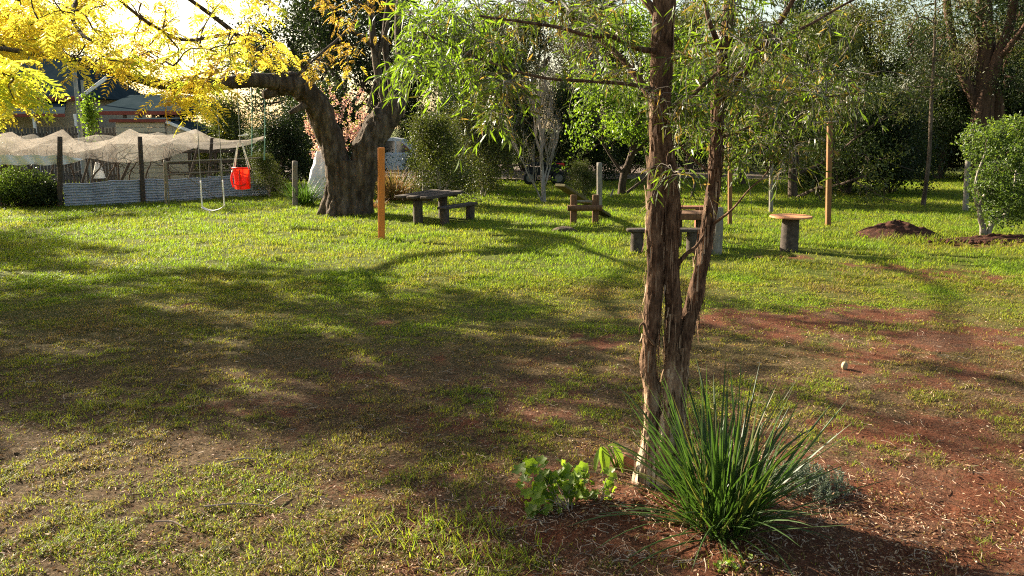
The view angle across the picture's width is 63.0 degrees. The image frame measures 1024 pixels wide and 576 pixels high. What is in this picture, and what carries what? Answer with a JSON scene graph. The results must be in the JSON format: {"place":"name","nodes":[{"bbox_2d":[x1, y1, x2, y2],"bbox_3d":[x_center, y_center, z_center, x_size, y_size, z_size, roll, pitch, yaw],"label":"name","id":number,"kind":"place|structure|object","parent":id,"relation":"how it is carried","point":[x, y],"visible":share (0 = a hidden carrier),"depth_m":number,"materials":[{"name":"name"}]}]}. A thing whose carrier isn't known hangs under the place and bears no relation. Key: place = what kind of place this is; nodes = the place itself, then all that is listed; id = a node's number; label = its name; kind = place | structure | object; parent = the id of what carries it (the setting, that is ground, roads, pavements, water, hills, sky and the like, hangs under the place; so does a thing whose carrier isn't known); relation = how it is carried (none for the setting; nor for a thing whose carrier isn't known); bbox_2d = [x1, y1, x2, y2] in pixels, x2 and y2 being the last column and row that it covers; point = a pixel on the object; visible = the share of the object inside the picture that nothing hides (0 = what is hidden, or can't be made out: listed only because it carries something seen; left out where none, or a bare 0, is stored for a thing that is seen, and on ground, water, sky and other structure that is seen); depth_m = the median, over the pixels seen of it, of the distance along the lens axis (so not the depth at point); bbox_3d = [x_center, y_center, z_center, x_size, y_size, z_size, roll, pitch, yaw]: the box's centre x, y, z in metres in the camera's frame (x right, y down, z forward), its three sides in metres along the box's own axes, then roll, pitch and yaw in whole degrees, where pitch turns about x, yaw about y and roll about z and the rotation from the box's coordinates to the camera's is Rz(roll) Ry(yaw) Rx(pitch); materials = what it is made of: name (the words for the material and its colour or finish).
{"place":"outdoors","nodes":[
{"label":"outdoors","id":0,"kind":"place"},
{"bbox_2d":[47,164,785,179],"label":"driveway","id":1,"kind":"structure","parent":0,"point":[633,176],"depth_m":42.14,"materials":[{"name":"grey concrete"}]},
{"bbox_2d":[3,0,1004,128],"label":"sky","id":2,"kind":"structure","parent":0,"point":[186,7],"materials":[{"name":"white"}]},
{"bbox_2d":[0,129,1023,575],"bbox_3d":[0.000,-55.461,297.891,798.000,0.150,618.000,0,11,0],"label":"ground","id":3,"kind":"structure","parent":0,"point":[934,427],"depth_m":7.64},
{"bbox_2d":[0,134,22,174],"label":"rose shrub","id":4,"kind":"object","parent":3,"relation":"on","point":[2,151],"visible":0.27,"depth_m":27.24,"materials":[{"name":"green plant"}]},
{"bbox_2d":[0,164,56,206],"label":"leafy shrub","id":5,"kind":"object","parent":3,"relation":"on","point":[21,183],"visible":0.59,"depth_m":25.56,"materials":[{"name":"green plant"}]},
{"bbox_2d":[17,176,65,207],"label":"shrub","id":6,"kind":"object","parent":3,"relation":"on","point":[48,195],"visible":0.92,"depth_m":25.45,"materials":[{"name":"green plant"}]},
{"bbox_2d":[0,126,119,183],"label":"picket fence","id":7,"kind":"object","parent":3,"relation":"on","point":[62,134],"visible":0.38,"depth_m":35.49,"materials":[{"name":"grey wood"}]},
{"bbox_2d":[57,136,62,206],"bbox_3d":[-13.770,-3.459,25.447,0.379,2.283,0.156,0,11,0],"label":"net post","id":8,"kind":"object","parent":3,"relation":"on","point":[59,167],"visible":0.93,"depth_m":25.38,"materials":[{"name":"brown wood"}]},
{"bbox_2d":[0,155,81,164],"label":"bird netting","id":9,"kind":"object","parent":8,"relation":"attached to","point":[29,159],"visible":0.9,"depth_m":24.98,"materials":[{"name":"beige fabric"}]},
{"bbox_2d":[0,51,145,173],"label":"house","id":10,"kind":"structure","parent":3,"relation":"on","point":[66,116],"depth_m":43.41,"materials":[{"name":"grey"}]},
{"bbox_2d":[72,69,87,182],"bbox_3d":[-17.771,-6.555,34.380,0.179,4.732,0.175,0,11,0],"label":"pole","id":11,"kind":"object","parent":3,"relation":"on","point":[80,134],"visible":0.69,"depth_m":34.32,"materials":[{"name":"metal"}]},
{"bbox_2d":[80,80,91,182],"bbox_3d":[-17.506,-6.349,34.421,0.120,4.311,0.114,0,11,0],"label":"pole","id":12,"kind":"object","parent":3,"relation":"on","point":[87,143],"visible":0.49,"depth_m":34.45,"materials":[{"name":"grey metal"}]},
{"bbox_2d":[23,0,150,117],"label":"evergreen tree","id":13,"kind":"object","parent":3,"relation":"on","point":[131,86],"visible":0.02,"depth_m":55.41,"materials":[{"name":"green plant"}]},
{"bbox_2d":[72,85,102,181],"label":"ivy","id":14,"kind":"object","parent":3,"relation":"on","point":[91,113],"visible":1,"depth_m":33.72,"materials":[{"name":"green plant"}]},
{"bbox_2d":[0,119,206,207],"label":"grape vine","id":15,"kind":"object","parent":3,"relation":"on","point":[115,164],"visible":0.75,"depth_m":27.38,"materials":[{"name":"beige plant"}]},
{"bbox_2d":[137,136,145,203],"bbox_3d":[-12.030,-3.778,27.140,0.214,2.250,0.148,0,11,0],"label":"net post","id":16,"kind":"object","parent":3,"relation":"on","point":[141,172],"visible":0.91,"depth_m":27.09,"materials":[{"name":"brown wood"}]},
{"bbox_2d":[94,95,205,173],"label":"carport","id":17,"kind":"object","parent":3,"relation":"on","point":[127,105],"visible":0.29,"depth_m":41.40,"materials":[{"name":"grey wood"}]},
{"bbox_2d":[109,118,213,179],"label":"shed","id":18,"kind":"structure","parent":3,"relation":"on","point":[130,128],"depth_m":33.59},
{"bbox_2d":[63,175,267,206],"bbox_3d":[-11.327,-3.306,28.016,6.830,0.785,0.061,-11,15,-43],"label":"corrugated fence","id":19,"kind":"object","parent":3,"relation":"on","point":[115,192],"visible":0.88,"depth_m":27.44,"materials":[{"name":"metal"}]},
{"bbox_2d":[134,90,221,169],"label":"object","id":20,"kind":"object","parent":3,"relation":"on","point":[162,116],"visible":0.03,"depth_m":44.40,"materials":[{"name":"brown"}]},
{"bbox_2d":[163,146,242,178],"bbox_3d":[-11.679,-4.503,31.769,3.042,1.750,0.167,-11,15,-43],"label":"rail fence","id":21,"kind":"object","parent":3,"relation":"on","point":[215,151],"visible":0.38,"depth_m":31.66,"materials":[{"name":"brown wood"}]},
{"bbox_2d":[0,0,407,216],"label":"jacaranda tree","id":22,"kind":"object","parent":3,"relation":"on","point":[349,186],"visible":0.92,"depth_m":15.34,"materials":[{"name":"yellow plant"}]},
{"bbox_2d":[193,49,224,210],"bbox_3d":[-7.644,-3.941,21.035,0.621,4.001,0.234,-5,12,-24],"label":"strap swing","id":23,"kind":"object","parent":22,"relation":"hanging from","point":[202,207],"visible":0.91,"depth_m":21.19,"materials":[{"name":"white fabric"}]},
{"bbox_2d":[230,52,250,189],"bbox_3d":[-7.007,-4.339,21.364,0.518,3.646,0.381,0,11,0],"label":"baby swing","id":24,"kind":"object","parent":22,"relation":"hanging from","point":[241,178],"visible":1,"depth_m":21.55,"materials":[{"name":"red plastic"}]},
{"bbox_2d":[190,118,242,177],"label":"olive shrub","id":25,"kind":"object","parent":3,"relation":"on","point":[202,136],"visible":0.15,"depth_m":37.02,"materials":[{"name":"green plant"}]},
{"bbox_2d":[165,157,269,203],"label":"pipe gate","id":26,"kind":"structure","parent":3,"relation":"on","point":[191,181],"depth_m":27.23,"materials":[{"name":"grey metal"}]},
{"bbox_2d":[188,90,260,174],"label":"olive shrub","id":27,"kind":"object","parent":3,"relation":"on","point":[229,139],"visible":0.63,"depth_m":34.46,"materials":[{"name":"green plant"}]},
{"bbox_2d":[246,149,289,196],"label":"olive shrub","id":28,"kind":"object","parent":3,"relation":"on","point":[261,162],"visible":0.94,"depth_m":29.47,"materials":[{"name":"green plant"}]},
{"bbox_2d":[222,98,315,187],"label":"dense shrub","id":29,"kind":"object","parent":3,"relation":"on","point":[286,133],"visible":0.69,"depth_m":32.16,"materials":[{"name":"green plant"}]},
{"bbox_2d":[231,4,350,159],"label":"evergreen tree","id":30,"kind":"object","parent":3,"relation":"on","point":[300,56],"visible":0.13,"depth_m":50.69,"materials":[{"name":"green plant"}]},
{"bbox_2d":[292,161,297,205],"bbox_3d":[-6.742,-3.176,25.959,0.244,1.525,0.180,0,11,0],"label":"fence post","id":31,"kind":"object","parent":3,"relation":"on","point":[294,179],"visible":0.9,"depth_m":25.88,"materials":[{"name":"grey wood"}]},
{"bbox_2d":[273,178,325,205],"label":"strappy clump","id":32,"kind":"object","parent":3,"relation":"on","point":[306,197],"visible":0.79,"depth_m":26.21,"materials":[{"name":"green plant"}]},
{"bbox_2d":[257,70,361,181],"bbox_3d":[-8.732,-6.584,36.712,4.869,5.774,4.610,3,11,17],"label":"dense shrub","id":33,"kind":"object","parent":3,"relation":"on","point":[338,96],"visible":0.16,"depth_m":35.91,"materials":[{"name":"green plant"}]},
{"bbox_2d":[192,0,431,143],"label":"evergreen tree","id":34,"kind":"object","parent":3,"relation":"on","point":[312,23],"visible":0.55,"depth_m":42.54,"materials":[{"name":"green plant"}]},
{"bbox_2d":[308,146,325,197],"bbox_3d":[-6.682,-4.245,29.530,1.417,2.051,1.347,0,11,0],"label":"covered sapling","id":35,"kind":"object","parent":3,"relation":"on","point":[317,172],"visible":0.27,"depth_m":29.16,"materials":[{"name":"white fabric"}]},
{"bbox_2d":[302,82,368,158],"bbox_3d":[-6.024,-4.995,28.566,2.510,3.982,1.764,0,11,0],"label":"blossom tree","id":36,"kind":"object","parent":3,"relation":"on","point":[355,130],"visible":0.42,"depth_m":28.32,"materials":[{"name":"pink plant"}]},
{"bbox_2d":[311,73,395,176],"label":"shrub","id":37,"kind":"object","parent":3,"relation":"on","point":[355,109],"visible":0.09,"depth_m":38.43,"materials":[{"name":"green plant"}]},
{"bbox_2d":[378,148,384,239],"bbox_3d":[-2.913,-2.057,18.643,0.197,2.118,0.137,0,11,0],"label":"orange post","id":38,"kind":"object","parent":3,"relation":"on","point":[381,192],"visible":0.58,"depth_m":18.58,"materials":[{"name":"paint"}]},
{"bbox_2d":[349,137,429,178],"bbox_3d":[-5.802,-6.292,40.035,5.350,2.054,1.820,0,11,0],"label":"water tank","id":39,"kind":"object","parent":3,"relation":"on","point":[395,143],"visible":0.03,"depth_m":39.19,"materials":[{"name":"white paint"}]},
{"bbox_2d":[374,166,427,200],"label":"tan grass clump","id":40,"kind":"object","parent":3,"relation":"on","point":[391,189],"visible":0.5,"depth_m":27.89,"materials":[{"name":"beige plant"}]},
{"bbox_2d":[390,98,436,170],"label":"dense shrub","id":41,"kind":"object","parent":3,"relation":"on","point":[402,132],"visible":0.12,"depth_m":46.13,"materials":[{"name":"green plant"}]},
{"bbox_2d":[396,112,456,186],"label":"olive shrub","id":42,"kind":"object","parent":3,"relation":"on","point":[407,157],"visible":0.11,"depth_m":33.30,"materials":[{"name":"green plant"}]},
{"bbox_2d":[395,189,463,224],"bbox_3d":[-2.152,-2.131,22.184,0.971,0.806,2.369,4,12,21],"label":"picnic table","id":43,"kind":"object","parent":3,"relation":"on","point":[417,198],"visible":0.89,"depth_m":21.49,"materials":[{"name":"grey wood"}]},
{"bbox_2d":[351,0,517,121],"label":"evergreen tree","id":44,"kind":"object","parent":3,"relation":"on","point":[391,41],"visible":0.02,"depth_m":46.27,"materials":[{"name":"green plant"}]},
{"bbox_2d":[395,104,488,204],"bbox_3d":[-2.183,-3.982,26.117,3.117,3.685,3.249,-1,11,-8],"label":"olive shrub","id":45,"kind":"object","parent":3,"relation":"on","point":[433,150],"visible":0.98,"depth_m":25.60,"materials":[{"name":"green plant"}]},
{"bbox_2d":[402,75,508,189],"bbox_3d":[-2.161,-5.600,32.473,4.241,5.312,4.479,-2,11,-9],"label":"dense shrub","id":46,"kind":"object","parent":3,"relation":"on","point":[450,100],"visible":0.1,"depth_m":32.35,"materials":[{"name":"green plant"}]},
{"bbox_2d":[437,202,477,224],"bbox_3d":[-1.417,-1.941,21.976,0.315,0.514,1.743,6,12,27],"label":"slab bench","id":47,"kind":"object","parent":3,"relation":"on","point":[444,212],"visible":0.91,"depth_m":21.68,"materials":[{"name":"grey wood"}]},
{"bbox_2d":[407,0,550,170],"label":"brown tree","id":48,"kind":"object","parent":3,"relation":"on","point":[473,52],"visible":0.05,"depth_m":43.58,"materials":[{"name":"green plant"}]},
{"bbox_2d":[443,94,533,200],"bbox_3d":[-1.144,-4.780,29.168,3.708,4.205,3.558,4,12,21],"label":"olive shrub","id":49,"kind":"object","parent":3,"relation":"on","point":[486,162],"visible":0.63,"depth_m":28.91,"materials":[{"name":"green plant"}]},
{"bbox_2d":[410,2,575,182],"bbox_3d":[-0.387,-7.739,37.993,8.495,9.927,6.940,-1,11,-5],"label":"olive tree","id":50,"kind":"object","parent":3,"relation":"on","point":[488,71],"visible":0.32,"depth_m":37.74,"materials":[{"name":"green plant"}]},
{"bbox_2d":[0,172,1023,575],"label":"grass","id":51,"kind":"structure","parent":3,"relation":"on","point":[366,278],"depth_m":12.21,"materials":[{"name":"green plant"}]},
{"bbox_2d":[0,284,1023,575],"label":"leaf litter","id":52,"kind":"object","parent":3,"relation":"on","point":[574,516],"visible":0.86,"depth_m":5.33,"materials":[{"name":"brown plant"}]},
{"bbox_2d":[0,327,1023,575],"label":"fallen twigs","id":53,"kind":"object","parent":3,"relation":"on","point":[518,501],"visible":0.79,"depth_m":5.42,"materials":[{"name":"brown wood"}]},
{"bbox_2d":[485,0,567,158],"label":"evergreen tree","id":54,"kind":"object","parent":3,"relation":"on","point":[537,44],"visible":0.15,"depth_m":60.80,"materials":[{"name":"green plant"}]},
{"bbox_2d":[493,84,561,171],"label":"dense shrub","id":55,"kind":"object","parent":3,"relation":"on","point":[523,129],"visible":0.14,"depth_m":44.38,"materials":[{"name":"green plant"}]},
{"bbox_2d":[498,57,565,201],"bbox_3d":[0.643,-5.138,27.478,2.874,4.817,1.834,-5,12,-22],"label":"bare tree","id":56,"kind":"object","parent":3,"relation":"on","point":[542,197],"visible":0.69,"depth_m":27.61,"materials":[{"name":"grey plant"}]},
{"bbox_2d":[523,158,565,183],"bbox_3d":[1.381,-5.040,36.000,1.800,1.138,1.080,0,11,0],"label":"quad bike","id":57,"kind":"object","parent":3,"relation":"on","point":[559,176],"visible":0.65,"depth_m":35.64,"materials":[{"name":"black metal"}]},
{"bbox_2d":[511,455,593,518],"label":"geranium","id":58,"kind":"object","parent":3,"relation":"on","point":[539,494],"visible":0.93,"depth_m":5.44,"materials":[{"name":"green plant"}]},
{"bbox_2d":[525,0,618,174],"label":"brown tree","id":59,"kind":"object","parent":3,"relation":"on","point":[559,44],"visible":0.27,"depth_m":38.60,"materials":[{"name":"green plant"}]},
{"bbox_2d":[531,83,627,180],"bbox_3d":[3.162,-6.792,38.189,4.674,5.543,4.426,-9,14,-38],"label":"dense shrub","id":60,"kind":"object","parent":3,"relation":"on","point":[598,153],"visible":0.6,"depth_m":37.68,"materials":[{"name":"green plant"}]},
{"bbox_2d":[555,184,610,224],"bbox_3d":[2.197,-2.204,21.797,1.248,1.077,2.361,9,14,40],"label":"seesaw","id":61,"kind":"object","parent":3,"relation":"on","point":[593,206],"visible":0.91,"depth_m":21.11,"materials":[{"name":"brown wood"}]},
{"bbox_2d":[563,157,604,197],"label":"olive shrub","id":62,"kind":"object","parent":3,"relation":"on","point":[583,175],"visible":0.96,"depth_m":28.28,"materials":[{"name":"green plant"}]},
{"bbox_2d":[507,0,685,163],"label":"evergreen tree","id":63,"kind":"object","parent":3,"relation":"on","point":[615,2],"visible":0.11,"depth_m":53.09,"materials":[{"name":"green plant"}]},
{"bbox_2d":[597,163,601,204],"bbox_3d":[2.615,-2.982,24.974,0.199,1.514,0.174,0,11,0],"label":"fence post","id":64,"kind":"object","parent":3,"relation":"on","point":[599,179],"visible":0.79,"depth_m":24.87,"materials":[{"name":"grey wood"}]},
{"bbox_2d":[589,466,617,500],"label":"seedling geranium","id":65,"kind":"object","parent":3,"relation":"on","point":[608,482],"visible":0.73,"depth_m":5.51,"materials":[{"name":"green plant"}]},
{"bbox_2d":[593,443,624,472],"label":"arum plant","id":66,"kind":"object","parent":3,"relation":"on","point":[603,456],"visible":0.81,"depth_m":5.95,"materials":[{"name":"green plant"}]},
{"bbox_2d":[594,89,648,173],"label":"dense shrub","id":67,"kind":"object","parent":3,"relation":"on","point":[638,158],"visible":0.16,"depth_m":42.63,"materials":[{"name":"green plant"}]},
{"bbox_2d":[613,452,636,471],"bbox_3d":[0.819,1.284,6.022,0.181,0.207,0.148,0,11,0],"label":"earthenware lump","id":68,"kind":"object","parent":3,"relation":"on","point":[628,460],"visible":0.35,"depth_m":5.96,"materials":[{"name":"ceramic"}]},
{"bbox_2d":[352,0,916,490],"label":"paperbark tree","id":69,"kind":"object","parent":3,"relation":"on","point":[662,206],"visible":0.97,"depth_m":5.24,"materials":[{"name":"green plant"}]},
{"bbox_2d":[549,0,759,195],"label":"green tree","id":70,"kind":"object","parent":3,"relation":"on","point":[621,129],"visible":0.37,"depth_m":29.45,"materials":[{"name":"green plant"}]},
{"bbox_2d":[626,227,699,253],"bbox_3d":[3.078,-0.919,16.657,1.608,0.540,0.342,0,11,0],"label":"slab bench","id":71,"kind":"object","parent":3,"relation":"on","point":[637,237],"visible":0.66,"depth_m":16.54,"materials":[{"name":"grey wood"}]},
{"bbox_2d":[600,0,750,171],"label":"olive tree","id":72,"kind":"object","parent":3,"relation":"on","point":[678,22],"visible":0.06,"depth_m":43.69,"materials":[{"name":"green plant"}]},
{"bbox_2d":[628,0,751,91],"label":"evergreen tree","id":73,"kind":"object","parent":3,"relation":"on","point":[674,26],"visible":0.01,"depth_m":60.81,"materials":[{"name":"green plant"}]},
{"bbox_2d":[679,210,702,247],"bbox_3d":[3.707,-1.211,17.526,0.995,0.780,0.766,0,11,0],"label":"log table","id":74,"kind":"object","parent":3,"relation":"on","point":[696,215],"visible":0.16,"depth_m":17.12,"materials":[{"name":"brown wood"}]},
{"bbox_2d":[636,44,789,184],"bbox_3d":[8.835,-7.529,35.694,6.637,6.411,5.268,3,11,16],"label":"green tree","id":75,"kind":"object","parent":3,"relation":"on","point":[743,181],"visible":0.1,"depth_m":35.49,"materials":[{"name":"green plant"}]},
{"bbox_2d":[675,78,758,171],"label":"dense shrub","id":76,"kind":"object","parent":3,"relation":"on","point":[696,166],"visible":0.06,"depth_m":44.84,"materials":[{"name":"green plant"}]},
{"bbox_2d":[711,207,723,254],"bbox_3d":[4.048,-1.079,16.482,0.229,1.020,0.231,0,11,0],"label":"tall stump","id":77,"kind":"object","parent":3,"relation":"on","point":[717,242],"visible":0.52,"depth_m":16.39,"materials":[{"name":"grey wood"}]},
{"bbox_2d":[565,355,892,575],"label":"strap leaf clump","id":78,"kind":"object","parent":3,"relation":"on","point":[723,499],"visible":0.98,"depth_m":5.10,"materials":[{"name":"green plant"}]},
{"bbox_2d":[728,136,733,225],"bbox_3d":[5.346,-2.631,20.983,0.718,2.350,0.153,-4,12,-18],"label":"clothesline post","id":79,"kind":"object","parent":3,"relation":"on","point":[729,198],"visible":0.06,"depth_m":21.03,"materials":[{"name":"brown wood"}]},
{"bbox_2d":[713,554,752,572],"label":"parsley seedling","id":80,"kind":"object","parent":3,"relation":"on","point":[718,565],"visible":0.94,"depth_m":4.73,"materials":[{"name":"green plant"}]},
{"bbox_2d":[733,76,805,172],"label":"dense shrub","id":81,"kind":"object","parent":3,"relation":"on","point":[762,160],"visible":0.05,"depth_m":45.27,"materials":[{"name":"green plant"}]},
{"bbox_2d":[769,166,772,211],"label":"fence post","id":82,"kind":"object","parent":3,"relation":"on","point":[770,201],"visible":0.54,"depth_m":24.49,"materials":[{"name":"grey wood"}]},
{"bbox_2d":[769,214,812,252],"bbox_3d":[5.601,-1.075,16.847,0.830,0.772,0.830,0,11,0],"label":"round table","id":83,"kind":"object","parent":3,"relation":"on","point":[789,240],"visible":0.98,"depth_m":16.71,"materials":[{"name":"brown wood"}]},
{"bbox_2d":[734,0,853,164],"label":"evergreen tree","id":84,"kind":"object","parent":3,"relation":"on","point":[808,6],"visible":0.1,"depth_m":52.87,"materials":[{"name":"green plant"}]},
{"bbox_2d":[762,457,853,503],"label":"silver shrub","id":85,"kind":"object","parent":3,"relation":"on","point":[823,485],"visible":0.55,"depth_m":5.68,"materials":[{"name":"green plant"}]},
{"bbox_2d":[774,106,859,190],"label":"dense shrub","id":86,"kind":"object","parent":3,"relation":"on","point":[808,174],"visible":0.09,"depth_m":32.41,"materials":[{"name":"green plant"}]},
{"bbox_2d":[818,121,837,225],"bbox_3d":[7.764,-2.767,20.733,0.622,2.714,0.178,-3,11,-16],"label":"clothesline post","id":87,"kind":"object","parent":3,"relation":"on","point":[828,190],"visible":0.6,"depth_m":20.72,"materials":[{"name":"brown wood"}]},
{"bbox_2d":[749,0,926,173],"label":"olive tree","id":88,"kind":"object","parent":3,"relation":"on","point":[861,13],"visible":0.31,"depth_m":42.36,"materials":[{"name":"green plant"}]},
{"bbox_2d":[730,3,948,207],"bbox_3d":[10.329,-5.131,27.422,6.877,8.036,5.618,7,13,32],"label":"olive tree","id":89,"kind":"object","parent":3,"relation":"on","point":[792,188],"visible":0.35,"depth_m":27.24,"materials":[{"name":"green plant"}]},
{"bbox_2d":[787,70,918,194],"bbox_3d":[12.525,-5.278,30.820,4.479,5.312,4.242,5,12,23],"label":"dense shrub","id":90,"kind":"object","parent":3,"relation":"on","point":[877,136],"visible":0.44,"depth_m":29.98,"materials":[{"name":"green plant"}]},
{"bbox_2d":[853,219,940,240],"bbox_3d":[8.884,-1.389,19.245,2.099,0.412,1.500,0,11,0],"label":"dirt mound","id":91,"kind":"object","parent":3,"relation":"on","point":[900,227],"visible":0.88,"depth_m":18.93,"materials":[{"name":"red soil"}]},
{"bbox_2d":[837,71,962,194],"bbox_3d":[13.839,-5.391,30.992,4.426,5.543,4.674,-1,11,-7],"label":"dense shrub","id":92,"kind":"object","parent":3,"relation":"on","point":[916,163],"visible":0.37,"depth_m":30.22,"materials":[{"name":"green plant"}]},
{"bbox_2d":[855,0,1000,206],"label":"slim tree","id":93,"kind":"object","parent":3,"relation":"on","point":[929,149],"visible":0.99,"depth_m":25.00,"materials":[{"name":"green plant"}]},
{"bbox_2d":[900,60,981,177],"bbox_3d":[20.507,-7.281,39.068,5.453,6.467,5.163,-8,14,-36],"label":"dense shrub","id":94,"kind":"object","parent":3,"relation":"on","point":[957,113],"visible":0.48,"depth_m":38.22,"materials":[{"name":"green plant"}]},
{"bbox_2d":[880,0,1023,181],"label":"red trunked tree","id":95,"kind":"object","parent":3,"relation":"on","point":[984,99],"visible":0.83,"depth_m":36.43,"materials":[{"name":"brown plant"}]},
{"bbox_2d":[884,0,1023,166],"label":"evergreen tree","id":96,"kind":"object","parent":3,"relation":"on","point":[999,18],"visible":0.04,"depth_m":48.61,"materials":[{"name":"green plant"}]},
{"bbox_2d":[893,13,1023,176],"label":"brown tree","id":97,"kind":"object","parent":3,"relation":"on","point":[972,58],"visible":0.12,"depth_m":38.73,"materials":[{"name":"green plant"}]},
{"bbox_2d":[962,160,969,211],"bbox_3d":[13.245,-2.913,24.350,0.230,1.622,0.152,0,11,0],"label":"fence post","id":98,"kind":"object","parent":3,"relation":"on","point":[965,195],"visible":0.76,"depth_m":24.31,"materials":[{"name":"grey wood"}]},
{"bbox_2d":[920,233,1023,244],"bbox_3d":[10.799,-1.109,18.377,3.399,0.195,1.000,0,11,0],"label":"garden bed","id":99,"kind":"object","parent":3,"relation":"on","point":[1010,238],"visible":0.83,"depth_m":18.22,"materials":[{"name":"red soil"}]},
{"bbox_2d":[930,15,1023,176],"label":"olive tree","id":100,"kind":"object","parent":3,"relation":"on","point":[1015,50],"visible":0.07,"depth_m":38.81,"materials":[{"name":"green plant"}]},
{"bbox_2d":[950,109,1023,234],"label":"citrus tree","id":101,"kind":"object","parent":3,"relation":"on","point":[997,185],"visible":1,"depth_m":18.63,"materials":[{"name":"green plant"}]},
{"bbox_2d":[955,63,1023,173],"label":"dense shrub","id":102,"kind":"object","parent":3,"relation":"on","point":[1012,113],"visible":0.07,"depth_m":38.66,"materials":[{"name":"green plant"}]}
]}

